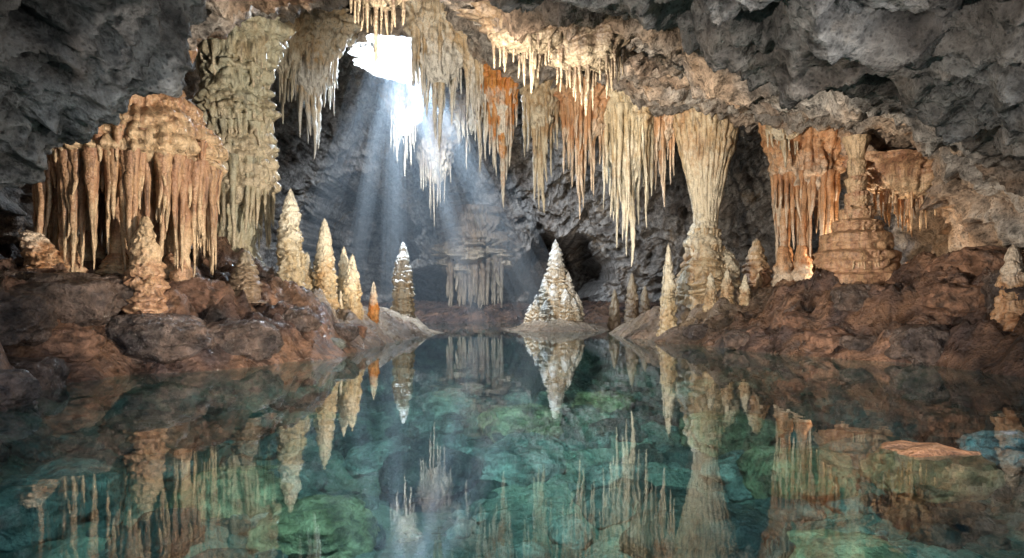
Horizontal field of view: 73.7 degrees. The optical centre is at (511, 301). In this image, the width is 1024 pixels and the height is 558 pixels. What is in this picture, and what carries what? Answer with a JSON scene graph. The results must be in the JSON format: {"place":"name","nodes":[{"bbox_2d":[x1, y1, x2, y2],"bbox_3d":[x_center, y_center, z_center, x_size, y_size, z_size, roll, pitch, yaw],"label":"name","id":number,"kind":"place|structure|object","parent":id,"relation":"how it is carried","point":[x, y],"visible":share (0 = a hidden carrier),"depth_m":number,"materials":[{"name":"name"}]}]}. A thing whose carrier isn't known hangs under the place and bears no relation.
{"place":"outdoors","nodes":[
{"label":"outdoors","id":0,"kind":"place"},
{"bbox_2d":[0,0,1023,303],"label":"cave walls and ceiling","id":1,"kind":"structure","parent":0,"point":[940,82],"depth_m":15.75,"materials":[{"name":"stone"}]},
{"bbox_2d":[275,13,314,122],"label":"stalactite cluster","id":2,"kind":"object","parent":1,"relation":"hanging from","point":[294,52],"visible":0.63,"depth_m":28.64,"materials":[{"name":"beige stone"}]},
{"bbox_2d":[288,7,364,158],"bbox_3d":[-8.633,-9.300,29.820,4.383,6.200,3.768,0,0,0],"label":"stalactite cluster","id":3,"kind":"object","parent":1,"relation":"hanging from","point":[334,32],"visible":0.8,"depth_m":29.57,"materials":[{"name":"beige stone"}]},
{"bbox_2d":[349,0,408,62],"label":"stalactite cluster","id":4,"kind":"object","parent":1,"relation":"hanging from","point":[380,6],"visible":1,"depth_m":13.55,"materials":[{"name":"beige stone"}]},
{"bbox_2d":[346,2,416,82],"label":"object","id":5,"kind":"object","parent":1,"relation":"attached to","point":[395,65],"visible":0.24,"depth_m":34.94,"materials":[{"name":"stone"}]},
{"bbox_2d":[373,76,429,174],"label":"stalactite cluster","id":6,"kind":"object","parent":1,"relation":"hanging from","point":[404,105],"visible":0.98,"depth_m":41.48,"materials":[{"name":"white stone"}]},
{"bbox_2d":[400,0,463,149],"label":"stalactite cluster","id":7,"kind":"object","parent":1,"relation":"hanging from","point":[437,61],"visible":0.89,"depth_m":27.68,"materials":[{"name":"beige stone"}]},
{"bbox_2d":[408,108,463,226],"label":"stalactite cluster","id":8,"kind":"object","parent":1,"relation":"hanging from","point":[434,162],"visible":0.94,"depth_m":45.25,"materials":[{"name":"white stone"}]},
{"bbox_2d":[446,86,483,168],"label":"stalactite cluster","id":9,"kind":"object","parent":1,"relation":"hanging from","point":[465,127],"visible":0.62,"depth_m":43.38,"materials":[{"name":"beige stone"}]},
{"bbox_2d":[451,27,488,171],"bbox_3d":[-1.359,-8.125,27.995,2.304,5.750,2.340,0,0,0],"label":"stalactite cluster","id":10,"kind":"object","parent":1,"relation":"hanging from","point":[473,68],"visible":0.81,"depth_m":27.64,"materials":[{"name":"beige stone"}]},
{"bbox_2d":[431,204,513,308],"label":"flowstone curtain","id":11,"kind":"object","parent":1,"relation":"hanging from","point":[474,252],"visible":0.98,"depth_m":52.50,"materials":[{"name":"grey stone"}]},
{"bbox_2d":[480,63,518,207],"bbox_3d":[-0.355,-6.975,27.548,2.766,6.450,2.024,0,0,-39],"label":"stalactite cluster","id":12,"kind":"object","parent":1,"relation":"hanging from","point":[500,92],"visible":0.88,"depth_m":27.31,"materials":[{"name":"stone"}]},
{"bbox_2d":[456,0,563,92],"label":"stalactite cluster","id":13,"kind":"object","parent":1,"relation":"hanging from","point":[537,47],"visible":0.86,"depth_m":13.56,"materials":[{"name":"beige stone"}]},
{"bbox_2d":[518,76,559,212],"bbox_3d":[1.235,-6.550,27.927,2.800,5.900,2.251,0,0,0],"label":"stalactite cluster","id":14,"kind":"object","parent":1,"relation":"hanging from","point":[540,110],"visible":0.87,"depth_m":27.64,"materials":[{"name":"beige stone"}]},
{"bbox_2d":[558,116,567,167],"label":"stalactite cluster","id":15,"kind":"object","parent":1,"relation":"hanging from","point":[559,127],"visible":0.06,"depth_m":41.85,"materials":[{"name":"brown stone"}]},
{"bbox_2d":[553,74,609,218],"bbox_3d":[3.111,-6.175,28.082,3.606,5.650,2.690,0,0,0],"label":"stalactite cluster","id":16,"kind":"object","parent":1,"relation":"hanging from","point":[581,132],"visible":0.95,"depth_m":27.61,"materials":[{"name":"beige stone"}]},
{"bbox_2d":[547,23,638,115],"bbox_3d":[1.521,-4.725,14.223,3.269,1.750,1.889,0,0,0],"label":"stalactite cluster","id":17,"kind":"object","parent":1,"relation":"hanging from","point":[589,52],"visible":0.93,"depth_m":13.87,"materials":[{"name":"beige stone"}]},
{"bbox_2d":[601,88,653,266],"bbox_3d":[4.691,-5.150,27.898,4.580,7.500,2.901,0,0,0],"label":"stalactite cluster","id":18,"kind":"object","parent":1,"relation":"hanging from","point":[629,138],"visible":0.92,"depth_m":27.50,"materials":[{"name":"beige stone"}]},
{"bbox_2d":[649,114,674,207],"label":"stalactite cluster","id":19,"kind":"object","parent":1,"relation":"hanging from","point":[664,136],"visible":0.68,"depth_m":28.23,"materials":[{"name":"beige stone"}]},
{"bbox_2d":[765,125,798,167],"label":"stalactite cluster","id":20,"kind":"object","parent":1,"relation":"hanging from","point":[782,137],"visible":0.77,"depth_m":23.93,"materials":[{"name":"beige stone"}]},
{"bbox_2d":[839,149,936,236],"bbox_3d":[13.181,-3.400,22.516,5.343,2.600,2.962,0,0,0],"label":"stalactite cluster","id":21,"kind":"object","parent":1,"relation":"hanging from","point":[901,177],"visible":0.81,"depth_m":21.95,"materials":[{"name":"brown stone"}]},
{"bbox_2d":[0,233,1023,557],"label":"ground","id":22,"kind":"structure","parent":0,"point":[980,339],"depth_m":13.71,"materials":[{"name":"brown stone"}]},
{"bbox_2d":[0,369,41,407],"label":"boulder","id":23,"kind":"object","parent":22,"relation":"on","point":[20,387],"visible":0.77,"depth_m":9.66,"materials":[{"name":"stone"}]},
{"bbox_2d":[0,287,57,346],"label":"boulder","id":24,"kind":"object","parent":22,"relation":"on","point":[27,318],"visible":0.96,"depth_m":11.97,"materials":[{"name":"stone"}]},
{"bbox_2d":[0,270,70,277],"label":"boulder","id":25,"kind":"object","parent":22,"relation":"on","point":[15,274],"visible":0.07,"depth_m":13.89,"materials":[{"name":"brown stone"}]},
{"bbox_2d":[7,356,70,390],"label":"boulder","id":26,"kind":"object","parent":22,"relation":"on","point":[49,372],"visible":0.42,"depth_m":11.73,"materials":[{"name":"grey stone"}]},
{"bbox_2d":[18,230,69,268],"bbox_3d":[-10.406,-1.160,15.185,1.144,0.881,0.966,0,0,0],"label":"stalagmite","id":27,"kind":"object","parent":22,"relation":"on","point":[40,250],"visible":0.91,"depth_m":14.96,"materials":[{"name":"beige stone"}]},
{"bbox_2d":[0,458,132,551],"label":"boulder","id":28,"kind":"object","parent":22,"relation":"on","point":[59,498],"visible":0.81,"depth_m":6.88,"materials":[{"name":"teal stone"}]},
{"bbox_2d":[9,272,124,326],"bbox_3d":[-9.212,-0.007,13.908,2.393,1.215,2.102,0,0,0],"label":"boulder","id":29,"kind":"object","parent":22,"relation":"on","point":[82,299],"visible":0.67,"depth_m":13.41,"materials":[{"name":"brown stone"}]},
{"bbox_2d":[41,327,104,361],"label":"boulder","id":30,"kind":"object","parent":22,"relation":"on","point":[68,344],"visible":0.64,"depth_m":12.91,"materials":[{"name":"brown stone"}]},
{"bbox_2d":[102,273,134,311],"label":"boulder","id":31,"kind":"object","parent":22,"relation":"on","point":[125,292],"visible":0.13,"depth_m":14.93,"materials":[{"name":"brown stone"}]},
{"bbox_2d":[32,47,229,280],"bbox_3d":[-9.469,-3.322,17.138,4.421,6.756,4.498,0,0,-24],"label":"flowstone formation","id":32,"kind":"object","parent":22,"relation":"on","point":[158,160],"depth_m":15.80,"materials":[{"name":"beige stone"}]},
{"bbox_2d":[121,216,170,313],"bbox_3d":[-8.204,-0.805,15.287,1.044,2.189,1.135,0,0,0],"label":"stalagmite","id":33,"kind":"object","parent":22,"relation":"on","point":[144,274],"visible":0.94,"depth_m":15.04,"materials":[{"name":"beige stone"}]},
{"bbox_2d":[97,412,204,455],"bbox_3d":[-5.640,2.081,10.591,1.619,0.786,1.090,0,0,0],"label":"boulder","id":34,"kind":"object","parent":22,"relation":"on","point":[172,433],"visible":0.79,"depth_m":10.29,"materials":[{"name":"brown stone"}]},
{"bbox_2d":[105,313,216,363],"bbox_3d":[-7.686,0.878,14.999,2.323,1.271,2.196,0,0,0],"label":"boulder","id":35,"kind":"object","parent":22,"relation":"on","point":[167,338],"visible":0.74,"depth_m":14.23,"materials":[{"name":"stone"}]},
{"bbox_2d":[164,277,233,312],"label":"boulder","id":36,"kind":"object","parent":22,"relation":"on","point":[197,291],"visible":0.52,"depth_m":16.29,"materials":[{"name":"brown stone"}]},
{"bbox_2d":[165,465,293,518],"bbox_3d":[-3.338,2.353,8.202,1.623,0.722,1.135,0,0,0],"label":"boulder","id":37,"kind":"object","parent":22,"relation":"on","point":[250,491],"visible":0.54,"depth_m":7.82,"materials":[{"name":"green stone"}]},
{"bbox_2d":[192,16,295,266],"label":"limestone column","id":38,"kind":"structure","parent":22,"relation":"on","point":[235,94],"depth_m":21.01,"materials":[{"name":"beige stone"}]},
{"bbox_2d":[206,318,283,360],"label":"boulder","id":39,"kind":"object","parent":22,"relation":"on","point":[258,340],"visible":0.59,"depth_m":15.73,"materials":[{"name":"brown stone"}]},
{"bbox_2d":[229,250,267,302],"bbox_3d":[-6.935,-0.657,17.746,1.103,1.386,1.055,0,0,-33],"label":"stalagmite","id":40,"kind":"object","parent":22,"relation":"on","point":[244,276],"visible":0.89,"depth_m":17.57,"materials":[{"name":"beige stone"}]},
{"bbox_2d":[275,188,309,288],"bbox_3d":[-6.771,-1.695,20.797,1.198,3.510,1.299,0,0,0],"label":"stalagmite","id":41,"kind":"object","parent":22,"relation":"on","point":[291,263],"visible":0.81,"depth_m":20.55,"materials":[{"name":"beige stone"}]},
{"bbox_2d":[282,307,321,332],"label":"boulder","id":42,"kind":"object","parent":22,"relation":"on","point":[303,320],"visible":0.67,"depth_m":17.74,"materials":[{"name":"brown stone"}]},
{"bbox_2d":[304,252,313,290],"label":"stalagmite","id":43,"kind":"object","parent":22,"relation":"on","point":[308,270],"visible":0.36,"depth_m":24.45,"materials":[{"name":"beige stone"}]},
{"bbox_2d":[246,494,379,557],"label":"boulder","id":44,"kind":"object","parent":22,"relation":"on","point":[327,526],"visible":0.98,"depth_m":6.61,"materials":[{"name":"green stone"}]},
{"bbox_2d":[275,418,368,449],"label":"boulder","id":45,"kind":"object","parent":22,"relation":"on","point":[327,432],"visible":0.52,"depth_m":11.11,"materials":[{"name":"stone"}]},
{"bbox_2d":[289,403,359,417],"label":"boulder","id":46,"kind":"object","parent":22,"relation":"on","point":[344,410],"visible":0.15,"depth_m":13.77,"materials":[{"name":"beige stone"}]},
{"bbox_2d":[311,218,340,309],"bbox_3d":[-6.720,-1.280,24.408,1.338,3.440,1.229,0,0,0],"label":"stalagmite","id":47,"kind":"object","parent":22,"relation":"on","point":[324,275],"visible":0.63,"depth_m":24.17,"materials":[{"name":"beige stone"}]},
{"bbox_2d":[331,338,345,349],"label":"boulder","id":48,"kind":"object","parent":22,"relation":"on","point":[340,343],"visible":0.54,"depth_m":19.02,"materials":[{"name":"beige stone"}]},
{"bbox_2d":[337,247,348,302],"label":"stalagmite","id":49,"kind":"object","parent":22,"relation":"on","point":[343,262],"visible":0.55,"depth_m":25.64,"materials":[{"name":"beige stone"}]},
{"bbox_2d":[333,323,358,341],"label":"boulder","id":50,"kind":"object","parent":22,"relation":"on","point":[348,332],"visible":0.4,"depth_m":20.11,"materials":[{"name":"stone"}]},
{"bbox_2d":[339,254,363,320],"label":"stalagmite","id":51,"kind":"object","parent":22,"relation":"on","point":[350,297],"visible":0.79,"depth_m":24.81,"materials":[{"name":"beige stone"}]},
{"bbox_2d":[353,324,366,337],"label":"boulder","id":52,"kind":"object","parent":22,"relation":"on","point":[362,330],"visible":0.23,"depth_m":22.12,"materials":[{"name":"brown stone"}]},
{"bbox_2d":[367,281,379,322],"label":"stalagmite","id":53,"kind":"object","parent":22,"relation":"on","point":[373,311],"visible":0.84,"depth_m":26.29,"materials":[{"name":"orange stone"}]},
{"bbox_2d":[342,439,412,478],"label":"boulder","id":54,"kind":"object","parent":22,"relation":"on","point":[367,458],"visible":0.67,"depth_m":9.37,"materials":[{"name":"teal stone"}]},
{"bbox_2d":[390,242,415,317],"bbox_3d":[-5.234,-0.940,32.931,1.423,3.919,1.274,0,0,0],"label":"stalagmite","id":55,"kind":"object","parent":22,"relation":"on","point":[403,294],"visible":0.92,"depth_m":32.56,"materials":[{"name":"beige stone"}]},
{"bbox_2d":[415,401,479,419],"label":"boulder","id":56,"kind":"object","parent":22,"relation":"on","point":[433,409],"visible":0.25,"depth_m":13.99,"materials":[{"name":"teal stone"}]},
{"bbox_2d":[0,401,1023,557],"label":"cobbles","id":57,"kind":"object","parent":22,"relation":"on","point":[164,533],"visible":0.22,"depth_m":8.48,"materials":[{"name":"teal stone"}]},
{"bbox_2d":[378,448,482,498],"bbox_3d":[-1.028,2.096,8.394,1.210,0.589,0.968,0,0,13],"label":"boulder","id":58,"kind":"object","parent":57,"relation":"on","point":[429,473],"visible":1,"depth_m":8.05,"materials":[{"name":"grey stone"}]},
{"bbox_2d":[469,443,565,485],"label":"boulder","id":59,"kind":"object","parent":22,"relation":"on","point":[518,466],"visible":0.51,"depth_m":9.19,"materials":[{"name":"teal stone"}]},
{"bbox_2d":[477,403,563,442],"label":"boulder","id":60,"kind":"object","parent":22,"relation":"on","point":[528,418],"visible":0.75,"depth_m":12.09,"materials":[{"name":"green stone"}]},
{"bbox_2d":[524,239,584,322],"bbox_3d":[2.205,-1.048,35.832,3.286,4.504,2.245,0,0,0],"label":"stalagmite","id":61,"kind":"object","parent":22,"relation":"on","point":[557,298],"visible":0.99,"depth_m":35.47,"materials":[{"name":"beige stone"}]},
{"bbox_2d":[571,401,634,412],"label":"boulder","id":62,"kind":"object","parent":22,"relation":"on","point":[601,407],"visible":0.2,"depth_m":14.54,"materials":[{"name":"teal stone"}]},
{"bbox_2d":[607,289,620,328],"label":"stalagmite","id":63,"kind":"object","parent":22,"relation":"on","point":[614,321],"visible":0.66,"depth_m":37.10,"materials":[{"name":"beige stone"}]},
{"bbox_2d":[584,461,647,489],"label":"boulder","id":64,"kind":"object","parent":22,"relation":"on","point":[603,473],"visible":0.51,"depth_m":8.98,"materials":[{"name":"stone"}]},
{"bbox_2d":[624,273,638,322],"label":"stalagmite","id":65,"kind":"object","parent":22,"relation":"on","point":[631,310],"visible":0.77,"depth_m":36.76,"materials":[{"name":"beige stone"}]},
{"bbox_2d":[639,286,650,314],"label":"stalagmite","id":66,"kind":"object","parent":22,"relation":"on","point":[645,306],"visible":0.62,"depth_m":37.82,"materials":[{"name":"beige stone"}]},
{"bbox_2d":[656,243,677,336],"bbox_3d":[5.999,-0.387,26.171,0.925,3.727,0.891,0,0,0],"label":"stalagmite","id":67,"kind":"object","parent":22,"relation":"on","point":[668,311],"visible":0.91,"depth_m":26.02,"materials":[{"name":"beige stone"}]},
{"bbox_2d":[682,324,707,340],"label":"boulder","id":68,"kind":"object","parent":22,"relation":"on","point":[693,332],"visible":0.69,"depth_m":23.66,"materials":[{"name":"stone"}]},
{"bbox_2d":[619,495,795,557],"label":"boulder","id":69,"kind":"object","parent":22,"relation":"on","point":[666,526],"visible":0.98,"depth_m":6.04,"materials":[{"name":"teal stone"}]},
{"bbox_2d":[673,107,741,309],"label":"limestone column","id":70,"kind":"structure","parent":22,"relation":"on","point":[706,144],"depth_m":27.50,"materials":[{"name":"beige stone"}]},
{"bbox_2d":[702,272,718,311],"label":"stalagmite","id":71,"kind":"object","parent":22,"relation":"on","point":[711,298],"visible":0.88,"depth_m":25.45,"materials":[{"name":"beige stone"}]},
{"bbox_2d":[720,269,737,304],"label":"stalagmite","id":72,"kind":"object","parent":22,"relation":"on","point":[727,289],"visible":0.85,"depth_m":25.04,"materials":[{"name":"beige stone"}]},
{"bbox_2d":[678,410,784,458],"bbox_3d":[3.600,2.215,11.218,1.612,0.843,1.389,0,0,0],"label":"boulder","id":73,"kind":"object","parent":22,"relation":"on","point":[707,434],"visible":0.8,"depth_m":10.74,"materials":[{"name":"stone"}]},
{"bbox_2d":[693,404,777,419],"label":"boulder","id":74,"kind":"object","parent":22,"relation":"on","point":[767,413],"visible":0.18,"depth_m":14.01,"materials":[{"name":"brown stone"}]},
{"bbox_2d":[722,329,749,348],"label":"boulder","id":75,"kind":"object","parent":22,"relation":"on","point":[736,338],"visible":0.59,"depth_m":21.06,"materials":[{"name":"brown stone"}]},
{"bbox_2d":[738,275,750,307],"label":"stalagmite","id":76,"kind":"object","parent":22,"relation":"on","point":[744,297],"visible":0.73,"depth_m":24.77,"materials":[{"name":"beige stone"}]},
{"bbox_2d":[741,238,773,288],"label":"stalagmite","id":77,"kind":"object","parent":22,"relation":"on","point":[757,271],"visible":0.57,"depth_m":28.65,"materials":[{"name":"beige stone"}]},
{"bbox_2d":[776,311,807,327],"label":"boulder","id":78,"kind":"object","parent":22,"relation":"on","point":[794,319],"visible":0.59,"depth_m":19.93,"materials":[{"name":"brown stone"}]},
{"bbox_2d":[736,445,860,504],"bbox_3d":[3.521,2.136,8.358,1.390,0.700,1.318,0,0,0],"label":"boulder","id":79,"kind":"object","parent":22,"relation":"on","point":[821,476],"visible":0.88,"depth_m":7.96,"materials":[{"name":"green stone"}]},
{"bbox_2d":[758,122,845,286],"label":"limestone column","id":80,"kind":"structure","parent":22,"relation":"on","point":[805,184],"depth_m":24.55,"materials":[{"name":"brown stone"}]},
{"bbox_2d":[799,326,853,353],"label":"boulder","id":81,"kind":"object","parent":22,"relation":"on","point":[825,340],"visible":0.71,"depth_m":18.32,"materials":[{"name":"brown stone"}]},
{"bbox_2d":[786,529,906,557],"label":"boulder","id":82,"kind":"object","parent":22,"relation":"on","point":[824,543],"visible":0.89,"depth_m":5.86,"materials":[{"name":"green stone"}]},
{"bbox_2d":[830,283,871,311],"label":"boulder","id":83,"kind":"object","parent":22,"relation":"on","point":[851,297],"visible":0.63,"depth_m":18.88,"materials":[{"name":"brown stone"}]},
{"bbox_2d":[812,134,901,285],"bbox_3d":[10.930,-2.727,21.677,2.900,4.946,2.842,0,0,0],"label":"limestone column","id":84,"kind":"object","parent":22,"relation":"on","point":[857,244],"visible":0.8,"depth_m":20.96,"materials":[{"name":"brown stone"}]},
{"bbox_2d":[839,334,876,351],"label":"boulder","id":85,"kind":"object","parent":22,"relation":"on","point":[861,342],"visible":0.58,"depth_m":17.67,"materials":[{"name":"stone"}]},
{"bbox_2d":[828,433,918,482],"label":"boulder","id":86,"kind":"object","parent":22,"relation":"on","point":[857,449],"visible":0.28,"depth_m":9.31,"materials":[{"name":"brown stone"}]},
{"bbox_2d":[815,411,937,439],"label":"boulder","id":87,"kind":"object","parent":22,"relation":"on","point":[915,428],"visible":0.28,"depth_m":11.38,"materials":[{"name":"brown stone"}]},
{"bbox_2d":[884,324,949,365],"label":"boulder","id":88,"kind":"object","parent":22,"relation":"on","point":[919,344],"visible":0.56,"depth_m":16.25,"materials":[{"name":"stone"}]},
{"bbox_2d":[916,282,980,316],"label":"boulder","id":89,"kind":"object","parent":22,"relation":"on","point":[957,299],"visible":0.75,"depth_m":16.83,"materials":[{"name":"brown stone"}]},
{"bbox_2d":[924,245,1023,277],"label":"boulder","id":90,"kind":"object","parent":22,"relation":"on","point":[975,261],"visible":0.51,"depth_m":17.91,"materials":[{"name":"brown stone"}]},
{"bbox_2d":[943,421,1023,473],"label":"boulder","id":91,"kind":"object","parent":22,"relation":"on","point":[953,431],"visible":0.3,"depth_m":10.07,"materials":[{"name":"brown stone"}]},
{"bbox_2d":[980,270,1023,313],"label":"boulder","id":92,"kind":"object","parent":22,"relation":"on","point":[989,290],"visible":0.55,"depth_m":15.78,"materials":[{"name":"brown stone"}]},
{"bbox_2d":[990,244,1023,330],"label":"stalagmite","id":93,"kind":"object","parent":22,"relation":"on","point":[1007,312],"visible":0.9,"depth_m":15.23,"materials":[{"name":"beige stone"}]},
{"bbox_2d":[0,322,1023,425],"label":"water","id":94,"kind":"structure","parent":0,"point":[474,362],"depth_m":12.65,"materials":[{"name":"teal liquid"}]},
{"bbox_2d":[858,440,1006,502],"bbox_3d":[4.229,1.728,6.889,1.324,0.585,0.945,0,0,0],"label":"boulder","id":95,"kind":"object","parent":94,"relation":"in","point":[922,472],"visible":1,"depth_m":6.56,"materials":[{"name":"brown stone"}]},
{"bbox_2d":[955,429,1023,467],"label":"boulder","id":96,"kind":"object","parent":94,"relation":"in","point":[1002,449],"visible":0.84,"depth_m":7.67,"materials":[{"name":"teal stone"}]}
]}

